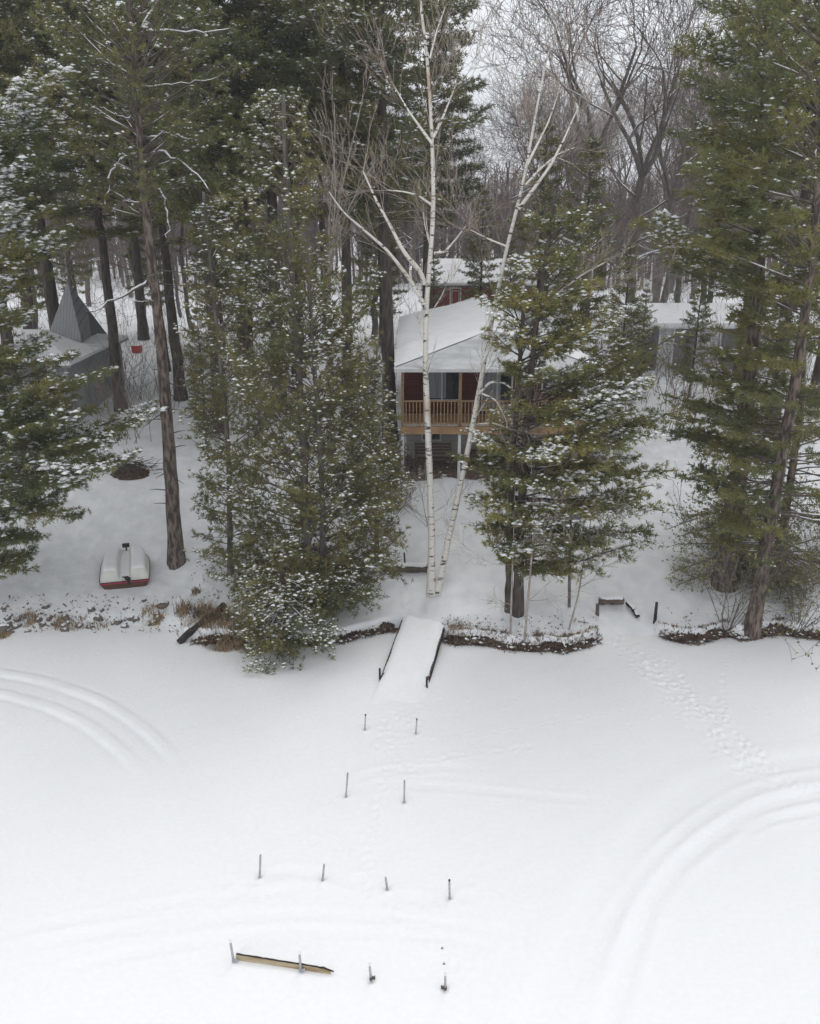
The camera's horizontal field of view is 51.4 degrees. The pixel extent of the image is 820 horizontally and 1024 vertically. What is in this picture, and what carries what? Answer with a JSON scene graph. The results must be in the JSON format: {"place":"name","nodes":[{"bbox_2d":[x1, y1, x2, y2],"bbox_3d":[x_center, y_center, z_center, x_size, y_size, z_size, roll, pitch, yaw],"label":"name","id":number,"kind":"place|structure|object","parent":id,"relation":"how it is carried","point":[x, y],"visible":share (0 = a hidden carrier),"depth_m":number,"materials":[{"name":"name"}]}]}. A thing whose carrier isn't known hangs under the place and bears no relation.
{"place":"outdoors","nodes":[
{"label":"outdoors","id":0,"kind":"place"},
{"bbox_2d":[0,625,819,1023],"bbox_3d":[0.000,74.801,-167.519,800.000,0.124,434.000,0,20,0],"label":"frozen lake","id":1,"kind":"structure","parent":0,"point":[622,831],"depth_m":18.69,"materials":[{"name":"snow"}]},
{"bbox_2d":[236,930,335,973],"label":"dock beam","id":2,"kind":"structure","parent":1,"relation":"on","point":[278,948],"depth_m":15.67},
{"bbox_2d":[370,615,444,704],"bbox_3d":[0.013,4.445,25.253,1.607,0.772,4.539,4,20,11],"label":"gangway","id":3,"kind":"object","parent":1,"relation":"on","point":[407,672],"visible":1,"depth_m":25.10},
{"bbox_2d":[0,207,819,644],"bbox_3d":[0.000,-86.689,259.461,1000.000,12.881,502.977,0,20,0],"label":"snowy ground","id":4,"kind":"structure","parent":0,"point":[68,561],"depth_m":30.80,"materials":[{"name":"snow"}]},
{"bbox_2d":[3,223,61,328],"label":"pine tree","id":5,"kind":"object","parent":4,"relation":"on","point":[29,294],"visible":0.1,"depth_m":56.53,"materials":[{"name":"green plant"}]},
{"bbox_2d":[0,0,69,437],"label":"pine tree","id":6,"kind":"object","parent":4,"relation":"on","point":[41,17],"visible":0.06,"depth_m":32.61,"materials":[{"name":"green plant"}]},
{"bbox_2d":[0,0,88,457],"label":"pine tree","id":7,"kind":"object","parent":4,"relation":"on","point":[19,52],"visible":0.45,"depth_m":31.53,"materials":[{"name":"green plant"}]},
{"bbox_2d":[0,609,110,639],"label":"dry grass","id":8,"kind":"structure","parent":4,"relation":"on","point":[30,623],"depth_m":27.68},
{"bbox_2d":[0,0,118,328],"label":"pine tree","id":9,"kind":"object","parent":4,"relation":"on","point":[51,296],"visible":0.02,"depth_m":42.04,"materials":[{"name":"green plant"}]},
{"bbox_2d":[0,282,127,420],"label":"grey house","id":10,"kind":"structure","parent":4,"relation":"on","point":[69,326],"depth_m":41.79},
{"bbox_2d":[22,64,114,324],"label":"bare tree","id":11,"kind":"object","parent":4,"relation":"on","point":[31,273],"visible":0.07,"depth_m":61.24,"materials":[{"name":"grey plant"}]},
{"bbox_2d":[47,170,99,294],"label":"pine tree","id":12,"kind":"object","parent":4,"relation":"on","point":[77,273],"visible":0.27,"depth_m":65.35,"materials":[{"name":"green plant"}]},
{"bbox_2d":[0,85,146,326],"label":"bare tree","id":13,"kind":"object","parent":4,"relation":"on","point":[67,263],"visible":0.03,"depth_m":53.40,"materials":[{"name":"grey plant"}]},
{"bbox_2d":[0,53,167,579],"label":"pine","id":14,"kind":"object","parent":4,"relation":"on","point":[33,427],"visible":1,"depth_m":25.05,"materials":[{"name":"green plant"}]},
{"bbox_2d":[7,0,168,412],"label":"pine tree","id":15,"kind":"object","parent":4,"relation":"on","point":[99,232],"visible":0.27,"depth_m":37.67,"materials":[{"name":"green plant"}]},
{"bbox_2d":[45,111,145,305],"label":"bare tree","id":16,"kind":"object","parent":4,"relation":"on","point":[87,294],"visible":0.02,"depth_m":73.87,"materials":[{"name":"grey plant"}]},
{"bbox_2d":[23,92,190,329],"bbox_3d":[-19.571,-21.995,58.439,12.779,19.425,10.916,5,21,13],"label":"bare tree","id":17,"kind":"object","parent":4,"relation":"on","point":[130,262],"visible":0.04,"depth_m":59.41,"materials":[{"name":"grey plant"}]},
{"bbox_2d":[50,11,165,340],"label":"pine tree","id":18,"kind":"object","parent":4,"relation":"on","point":[139,293],"visible":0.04,"depth_m":55.94,"materials":[{"name":"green plant"}]},
{"bbox_2d":[99,543,149,589],"bbox_3d":[-9.967,1.881,29.839,1.675,1.026,1.944,-5,21,-13],"label":"pedal boat","id":19,"kind":"object","parent":4,"relation":"on","point":[120,568],"visible":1,"depth_m":29.38,"materials":[{"name":"white plastic"}]},
{"bbox_2d":[48,0,205,371],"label":"pine tree","id":20,"kind":"object","parent":4,"relation":"on","point":[78,194],"visible":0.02,"depth_m":44.81,"materials":[{"name":"green plant"}]},
{"bbox_2d":[97,456,161,479],"bbox_3d":[-11.293,-1.953,35.005,3.567,0.871,2.303,0,20,0],"label":"brush pile","id":21,"kind":"object","parent":4,"relation":"on","point":[128,471],"visible":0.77,"depth_m":34.71,"materials":[{"name":"brown plant"}]},
{"bbox_2d":[27,0,249,569],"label":"tall red pine","id":22,"kind":"object","parent":4,"relation":"on","point":[176,558],"visible":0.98,"depth_m":25.31,"materials":[{"name":"green plant"}]},
{"bbox_2d":[42,0,243,401],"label":"pine tree","id":23,"kind":"object","parent":4,"relation":"on","point":[174,343],"visible":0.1,"depth_m":40.93,"materials":[{"name":"green plant"}]},
{"bbox_2d":[119,192,175,306],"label":"pine tree","id":24,"kind":"object","parent":4,"relation":"on","point":[128,256],"visible":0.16,"depth_m":58.31,"materials":[{"name":"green plant"}]},
{"bbox_2d":[93,94,242,328],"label":"bare tree","id":25,"kind":"object","parent":4,"relation":"on","point":[185,300],"visible":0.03,"depth_m":57.02,"materials":[{"name":"grey plant"}]},
{"bbox_2d":[112,139,223,317],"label":"bare tree","id":26,"kind":"object","parent":4,"relation":"on","point":[174,277],"visible":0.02,"depth_m":66.87,"materials":[{"name":"grey plant"}]},
{"bbox_2d":[84,0,300,433],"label":"pine tree","id":27,"kind":"object","parent":4,"relation":"on","point":[228,46],"visible":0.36,"depth_m":33.97,"materials":[{"name":"green plant"}]},
{"bbox_2d":[178,309,223,443],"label":"pine tree","id":28,"kind":"object","parent":4,"relation":"on","point":[188,345],"visible":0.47,"depth_m":36.07,"materials":[{"name":"green plant"}]},
{"bbox_2d":[176,602,226,643],"bbox_3d":[-6.579,3.584,27.151,0.428,0.824,1.913,16,26,38],"label":"black log","id":29,"kind":"object","parent":4,"relation":"on","point":[186,635],"visible":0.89,"depth_m":26.75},
{"bbox_2d":[137,586,276,653],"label":"dry grass","id":30,"kind":"structure","parent":4,"relation":"on","point":[220,621],"depth_m":27.07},
{"bbox_2d":[136,0,288,352],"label":"pine tree","id":31,"kind":"object","parent":4,"relation":"on","point":[210,147],"visible":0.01,"depth_m":51.79,"materials":[{"name":"green plant"}]},
{"bbox_2d":[184,178,242,342],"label":"pine tree","id":32,"kind":"object","parent":4,"relation":"on","point":[213,223],"visible":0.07,"depth_m":54.46,"materials":[{"name":"green plant"}]},
{"bbox_2d":[191,10,307,375],"bbox_3d":[-8.482,-15.150,43.470,5.930,18.554,5.609,9,22,24],"label":"pine tree","id":33,"kind":"object","parent":4,"relation":"on","point":[263,196],"visible":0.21,"depth_m":43.44,"materials":[{"name":"green plant"}]},
{"bbox_2d":[156,0,362,412],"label":"pine tree","id":34,"kind":"object","parent":4,"relation":"on","point":[241,8],"visible":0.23,"depth_m":34.85,"materials":[{"name":"green plant"}]},
{"bbox_2d":[190,0,372,377],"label":"pine tree","id":35,"kind":"object","parent":4,"relation":"on","point":[244,99],"depth_m":42.01,"materials":[{"name":"green plant"}]},
{"bbox_2d":[191,621,397,646],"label":"earth bank","id":36,"kind":"structure","parent":4,"relation":"on","point":[385,625],"depth_m":26.79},
{"bbox_2d":[189,625,397,650],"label":"matted leaves","id":37,"kind":"object","parent":36,"relation":"on","point":[338,641],"visible":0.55,"depth_m":26.68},
{"bbox_2d":[172,84,423,620],"bbox_3d":[-3.535,-4.234,25.757,7.942,15.688,6.226,0,20,0],"label":"leaning shore pine","id":38,"kind":"object","parent":4,"relation":"on","point":[363,464],"visible":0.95,"depth_m":25.57,"materials":[{"name":"green plant"}]},
{"bbox_2d":[221,547,377,675],"bbox_3d":[-3.288,2.878,25.974,4.685,3.250,5.221,0,20,0],"label":"bush","id":39,"kind":"object","parent":4,"relation":"on","point":[277,626],"visible":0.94,"depth_m":25.16,"materials":[{"name":"green plant"}]},
{"bbox_2d":[276,47,373,330],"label":"pine tree","id":40,"kind":"object","parent":4,"relation":"on","point":[321,225],"visible":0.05,"depth_m":57.77,"materials":[{"name":"green plant"}]},
{"bbox_2d":[238,0,433,418],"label":"pine tree","id":41,"kind":"object","parent":4,"relation":"on","point":[275,58],"visible":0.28,"depth_m":35.12,"materials":[{"name":"green plant"}]},
{"bbox_2d":[303,53,389,472],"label":"multi stem birch","id":42,"kind":"object","parent":4,"relation":"on","point":[330,252],"visible":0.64,"depth_m":31.29,"materials":[{"name":"grey plant"}]},
{"bbox_2d":[259,0,489,441],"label":"pine tree","id":43,"kind":"object","parent":4,"relation":"on","point":[342,96],"visible":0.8,"depth_m":32.63,"materials":[{"name":"green plant"}]},
{"bbox_2d":[351,186,410,345],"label":"pine tree","id":44,"kind":"object","parent":4,"relation":"on","point":[365,262],"visible":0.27,"depth_m":55.59,"materials":[{"name":"green plant"}]},
{"bbox_2d":[300,65,478,339],"bbox_3d":[-1.952,-20.673,55.769,12.779,19.425,10.916,8,21,21],"label":"bare tree","id":45,"kind":"object","parent":4,"relation":"on","point":[374,319],"visible":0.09,"depth_m":57.19,"materials":[{"name":"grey plant"}]},
{"bbox_2d":[383,562,426,571],"bbox_3d":[-0.150,1.941,29.644,1.624,0.398,0.400,2,20,6],"label":"bench","id":46,"kind":"object","parent":4,"relation":"on","point":[415,567],"visible":0.62,"depth_m":29.52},
{"bbox_2d":[0,549,818,645],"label":"leaf litter","id":47,"kind":"object","parent":4,"relation":"on","point":[7,605],"visible":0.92,"depth_m":27.59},
{"bbox_2d":[0,155,819,286],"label":"woodland","id":48,"kind":"object","parent":4,"relation":"on","point":[313,228],"visible":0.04,"depth_m":90.69,"materials":[{"name":"grey plant"}]},
{"bbox_2d":[2,249,819,444],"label":"undergrowth","id":49,"kind":"object","parent":4,"relation":"on","point":[668,371],"visible":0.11,"depth_m":44.11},
{"bbox_2d":[278,0,551,596],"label":"birch tree","id":50,"kind":"object","parent":4,"relation":"on","point":[431,573],"visible":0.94,"depth_m":24.15,"materials":[{"name":"white plant"}]},
{"bbox_2d":[372,101,471,284],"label":"bare tree","id":51,"kind":"object","parent":4,"relation":"on","point":[413,246],"visible":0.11,"depth_m":84.64,"materials":[{"name":"grey plant"}]},
{"bbox_2d":[389,457,476,528],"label":"sapling","id":52,"kind":"object","parent":4,"relation":"on","point":[407,505],"visible":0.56,"depth_m":30.11,"materials":[{"name":"grey plant"}]},
{"bbox_2d":[371,0,495,309],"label":"pine tree","id":53,"kind":"object","parent":4,"relation":"on","point":[463,103],"visible":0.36,"depth_m":47.34,"materials":[{"name":"green plant"}]},
{"bbox_2d":[418,249,450,308],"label":"pine tree","id":54,"kind":"object","parent":4,"relation":"on","point":[433,279],"visible":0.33,"depth_m":51.27,"materials":[{"name":"green plant"}]},
{"bbox_2d":[404,99,509,258],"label":"bare tree","id":55,"kind":"object","parent":4,"relation":"on","point":[458,223],"visible":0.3,"depth_m":67.41,"materials":[{"name":"grey plant"}]},
{"bbox_2d":[455,188,503,301],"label":"pine tree","id":56,"kind":"object","parent":4,"relation":"on","point":[473,246],"visible":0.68,"depth_m":53.55,"materials":[{"name":"green plant"}]},
{"bbox_2d":[421,259,552,311],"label":"barn","id":57,"kind":"structure","parent":4,"relation":"on","point":[453,296],"depth_m":58.56,"materials":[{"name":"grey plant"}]},
{"bbox_2d":[405,455,585,480],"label":"bare ground","id":58,"kind":"structure","parent":4,"relation":"on","point":[440,465],"depth_m":34.92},
{"bbox_2d":[415,442,451,469],"bbox_3d":[0.950,-2.283,34.848,1.500,1.050,0.515,0,20,0],"label":"bench","id":59,"kind":"object","parent":58,"relation":"on","point":[435,457],"visible":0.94,"depth_m":34.94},
{"bbox_2d":[394,297,611,482],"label":"cottage","id":60,"kind":"structure","parent":4,"relation":"on","point":[457,327],"depth_m":34.94,"materials":[{"name":"red"}]},
{"bbox_2d":[423,372,458,399],"bbox_3d":[1.310,-5.280,34.872,1.520,1.510,0.090,0,20,0],"label":"window","id":61,"kind":"structure","parent":60,"relation":"in","point":[442,385],"depth_m":34.92,"materials":[{"name":"glass"}]},
{"bbox_2d":[481,372,512,410],"bbox_3d":[3.575,-5.092,34.940,1.290,1.910,0.090,0,20,0],"label":"window","id":62,"kind":"structure","parent":60,"relation":"in","point":[499,389],"depth_m":34.96,"materials":[{"name":"glass"}]},
{"bbox_2d":[494,238,521,309],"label":"pine tree","id":63,"kind":"object","parent":4,"relation":"on","point":[513,246],"visible":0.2,"depth_m":51.72,"materials":[{"name":"green plant"}]},
{"bbox_2d":[438,471,581,633],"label":"sapling","id":64,"kind":"object","parent":4,"relation":"on","point":[510,604],"visible":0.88,"depth_m":25.02,"materials":[{"name":"grey plant"}]},
{"bbox_2d":[455,87,581,258],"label":"bare tree","id":65,"kind":"object","parent":4,"relation":"on","point":[504,232],"visible":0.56,"depth_m":64.67,"materials":[{"name":"grey plant"}]},
{"bbox_2d":[442,635,597,652],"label":"earth bank","id":66,"kind":"structure","parent":4,"relation":"on","point":[558,646],"depth_m":26.38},
{"bbox_2d":[442,633,602,654],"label":"matted leaves","id":67,"kind":"object","parent":66,"relation":"on","point":[595,642],"visible":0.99,"depth_m":26.27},
{"bbox_2d":[356,0,687,595],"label":"birch tree","id":68,"kind":"object","parent":4,"relation":"on","point":[447,542],"visible":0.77,"depth_m":24.37,"materials":[{"name":"white plant"}]},
{"bbox_2d":[444,623,602,649],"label":"dry grass","id":69,"kind":"structure","parent":4,"relation":"on","point":[502,631],"depth_m":26.49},
{"bbox_2d":[466,77,594,201],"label":"bare tree","id":70,"kind":"object","parent":4,"relation":"on","point":[515,126],"visible":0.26,"depth_m":103.22,"materials":[{"name":"grey plant"}]},
{"bbox_2d":[438,1,626,290],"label":"bare tree","id":71,"kind":"object","parent":4,"relation":"on","point":[531,112],"visible":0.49,"depth_m":60.43,"materials":[{"name":"grey plant"}]},
{"bbox_2d":[501,121,573,326],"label":"pine tree","id":72,"kind":"object","parent":4,"relation":"on","point":[553,169],"visible":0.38,"depth_m":43.88,"materials":[{"name":"green plant"}]},
{"bbox_2d":[463,74,629,258],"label":"bare tree","id":73,"kind":"object","parent":4,"relation":"on","point":[565,183],"visible":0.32,"depth_m":66.01,"materials":[{"name":"grey plant"}]},
{"bbox_2d":[499,385,602,642],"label":"sapling","id":74,"kind":"object","parent":4,"relation":"on","point":[526,616],"visible":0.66,"depth_m":25.06,"materials":[{"name":"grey plant"}]},
{"bbox_2d":[483,74,647,309],"bbox_3d":[12.152,-24.331,66.093,12.699,18.518,10.386,13,24,32],"label":"bare tree","id":75,"kind":"object","parent":4,"relation":"on","point":[613,148],"visible":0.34,"depth_m":64.29,"materials":[{"name":"grey plant"}]},
{"bbox_2d":[492,106,640,277],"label":"bare tree","id":76,"kind":"object","parent":4,"relation":"on","point":[586,159],"visible":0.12,"depth_m":86.06,"materials":[{"name":"grey plant"}]},
{"bbox_2d":[445,198,693,617],"bbox_3d":[4.766,-2.496,25.236,7.447,12.818,5.313,0,20,0],"label":"twin trunk pine","id":77,"kind":"object","parent":4,"relation":"on","point":[591,406],"visible":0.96,"depth_m":24.63,"materials":[{"name":"green plant"}]},
{"bbox_2d":[544,136,620,355],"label":"pine tree","id":78,"kind":"object","parent":4,"relation":"on","point":[591,195],"visible":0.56,"depth_m":42.30,"materials":[{"name":"green plant"}]},
{"bbox_2d":[530,466,642,629],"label":"sapling","id":79,"kind":"object","parent":4,"relation":"on","point":[599,562],"visible":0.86,"depth_m":25.49,"materials":[{"name":"grey plant"}]},
{"bbox_2d":[493,30,694,279],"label":"bare tree","id":80,"kind":"object","parent":4,"relation":"on","point":[579,193],"visible":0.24,"depth_m":69.40,"materials":[{"name":"grey plant"}]},
{"bbox_2d":[465,0,748,302],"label":"bare tree","id":81,"kind":"object","parent":4,"relation":"on","point":[642,168],"visible":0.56,"depth_m":49.74,"materials":[{"name":"grey plant"}]},
{"bbox_2d":[466,0,761,316],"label":"bare tree","id":82,"kind":"object","parent":4,"relation":"on","point":[580,132],"visible":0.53,"depth_m":52.92,"materials":[{"name":"grey plant"}]},
{"bbox_2d":[546,74,685,263],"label":"bare tree","id":83,"kind":"object","parent":4,"relation":"on","point":[626,176],"visible":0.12,"depth_m":98.81,"materials":[{"name":"grey plant"}]},
{"bbox_2d":[586,243,659,424],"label":"pine tree","id":84,"kind":"object","parent":4,"relation":"on","point":[629,312],"visible":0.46,"depth_m":35.12,"materials":[{"name":"green plant"}]},
{"bbox_2d":[629,288,660,386],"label":"pine tree","id":85,"kind":"object","parent":4,"relation":"on","point":[649,344],"visible":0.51,"depth_m":43.36,"materials":[{"name":"green plant"}]},
{"bbox_2d":[569,54,735,299],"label":"bare tree","id":86,"kind":"object","parent":4,"relation":"on","point":[663,184],"visible":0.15,"depth_m":72.19,"materials":[{"name":"grey plant"}]},
{"bbox_2d":[583,28,737,302],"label":"bare tree","id":87,"kind":"object","parent":4,"relation":"on","point":[658,287],"visible":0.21,"depth_m":68.18,"materials":[{"name":"grey plant"}]},
{"bbox_2d":[617,116,707,293],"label":"bare tree","id":88,"kind":"object","parent":4,"relation":"on","point":[672,286],"visible":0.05,"depth_m":81.23,"materials":[{"name":"grey plant"}]},
{"bbox_2d":[608,56,734,292],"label":"bare tree","id":89,"kind":"object","parent":4,"relation":"on","point":[666,147],"visible":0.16,"depth_m":80.48,"materials":[{"name":"grey plant"}]},
{"bbox_2d":[576,0,785,302],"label":"bare tree","id":90,"kind":"object","parent":4,"relation":"on","point":[668,279],"visible":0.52,"depth_m":48.48,"materials":[{"name":"grey plant"}]},
{"bbox_2d":[599,2,778,302],"bbox_3d":[18.344,-22.402,55.550,12.805,22.830,15.656,-5,21,-15],"label":"bare tree","id":91,"kind":"object","parent":4,"relation":"on","point":[678,287],"visible":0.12,"depth_m":54.52,"materials":[{"name":"grey plant"}]},
{"bbox_2d":[674,275,716,397],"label":"pine tree","id":92,"kind":"object","parent":4,"relation":"on","point":[692,321],"visible":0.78,"depth_m":42.37,"materials":[{"name":"green plant"}]},
{"bbox_2d":[661,627,740,643],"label":"earth bank","id":93,"kind":"structure","parent":4,"relation":"on","point":[694,638],"depth_m":26.77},
{"bbox_2d":[608,303,798,370],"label":"garage","id":94,"kind":"structure","parent":4,"relation":"on","point":[668,316],"depth_m":49.74,"materials":[{"name":"white"}]},
{"bbox_2d":[670,329,699,368],"bbox_3d":[16.025,-9.496,49.724,1.509,2.667,0.047,0,20,0],"label":"door","id":95,"kind":"structure","parent":94,"relation":"in","point":[672,357],"depth_m":49.63,"materials":[{"name":"white paint"}]},
{"bbox_2d":[674,31,761,302],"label":"pine tree","id":96,"kind":"object","parent":4,"relation":"on","point":[696,230],"visible":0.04,"depth_m":57.32,"materials":[{"name":"green plant"}]},
{"bbox_2d":[645,36,798,301],"bbox_3d":[22.880,-24.150,62.130,11.908,21.190,13.940,7,21,19],"label":"bare tree","id":97,"kind":"object","parent":4,"relation":"on","point":[694,173],"visible":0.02,"depth_m":62.23,"materials":[{"name":"grey plant"}]},
{"bbox_2d":[627,0,819,592],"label":"pine","id":98,"kind":"object","parent":4,"relation":"on","point":[726,61],"visible":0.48,"depth_m":24.99,"materials":[{"name":"green plant"}]},
{"bbox_2d":[658,457,819,660],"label":"shrub","id":99,"kind":"object","parent":4,"relation":"on","point":[735,566],"visible":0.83,"depth_m":25.94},
{"bbox_2d":[659,625,819,645],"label":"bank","id":100,"kind":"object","parent":4,"relation":"on","point":[741,638],"visible":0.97,"depth_m":26.86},
{"bbox_2d":[660,350,819,615],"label":"shrub","id":101,"kind":"object","parent":4,"relation":"on","point":[792,472],"visible":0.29,"depth_m":28.69,"materials":[{"name":"green plant"}]},
{"bbox_2d":[666,0,819,374],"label":"pine tree","id":102,"kind":"object","parent":4,"relation":"on","point":[707,4],"visible":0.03,"depth_m":39.56,"materials":[{"name":"green plant"}]},
{"bbox_2d":[672,0,819,640],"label":"shore pine","id":103,"kind":"object","parent":4,"relation":"on","point":[805,295],"visible":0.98,"depth_m":23.22,"materials":[{"name":"green plant"}]},
{"bbox_2d":[689,481,819,668],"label":"shrub","id":104,"kind":"object","parent":4,"relation":"on","point":[809,573],"visible":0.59,"depth_m":26.73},
{"bbox_2d":[702,0,819,440],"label":"pine tree","id":105,"kind":"object","parent":4,"relation":"on","point":[740,333],"visible":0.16,"depth_m":35.13,"materials":[{"name":"green plant"}]},
{"bbox_2d":[753,0,819,406],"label":"pine tree","id":106,"kind":"object","parent":4,"relation":"on","point":[816,373],"visible":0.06,"depth_m":41.76,"materials":[{"name":"green plant"}]},
{"bbox_2d":[761,622,819,639],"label":"earth bank","id":107,"kind":"structure","parent":4,"relation":"on","point":[795,632],"depth_m":27.10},
{"bbox_2d":[24,0,817,203],"label":"sky","id":108,"kind":"structure","parent":0,"point":[478,95],"materials":[{"name":"white"}]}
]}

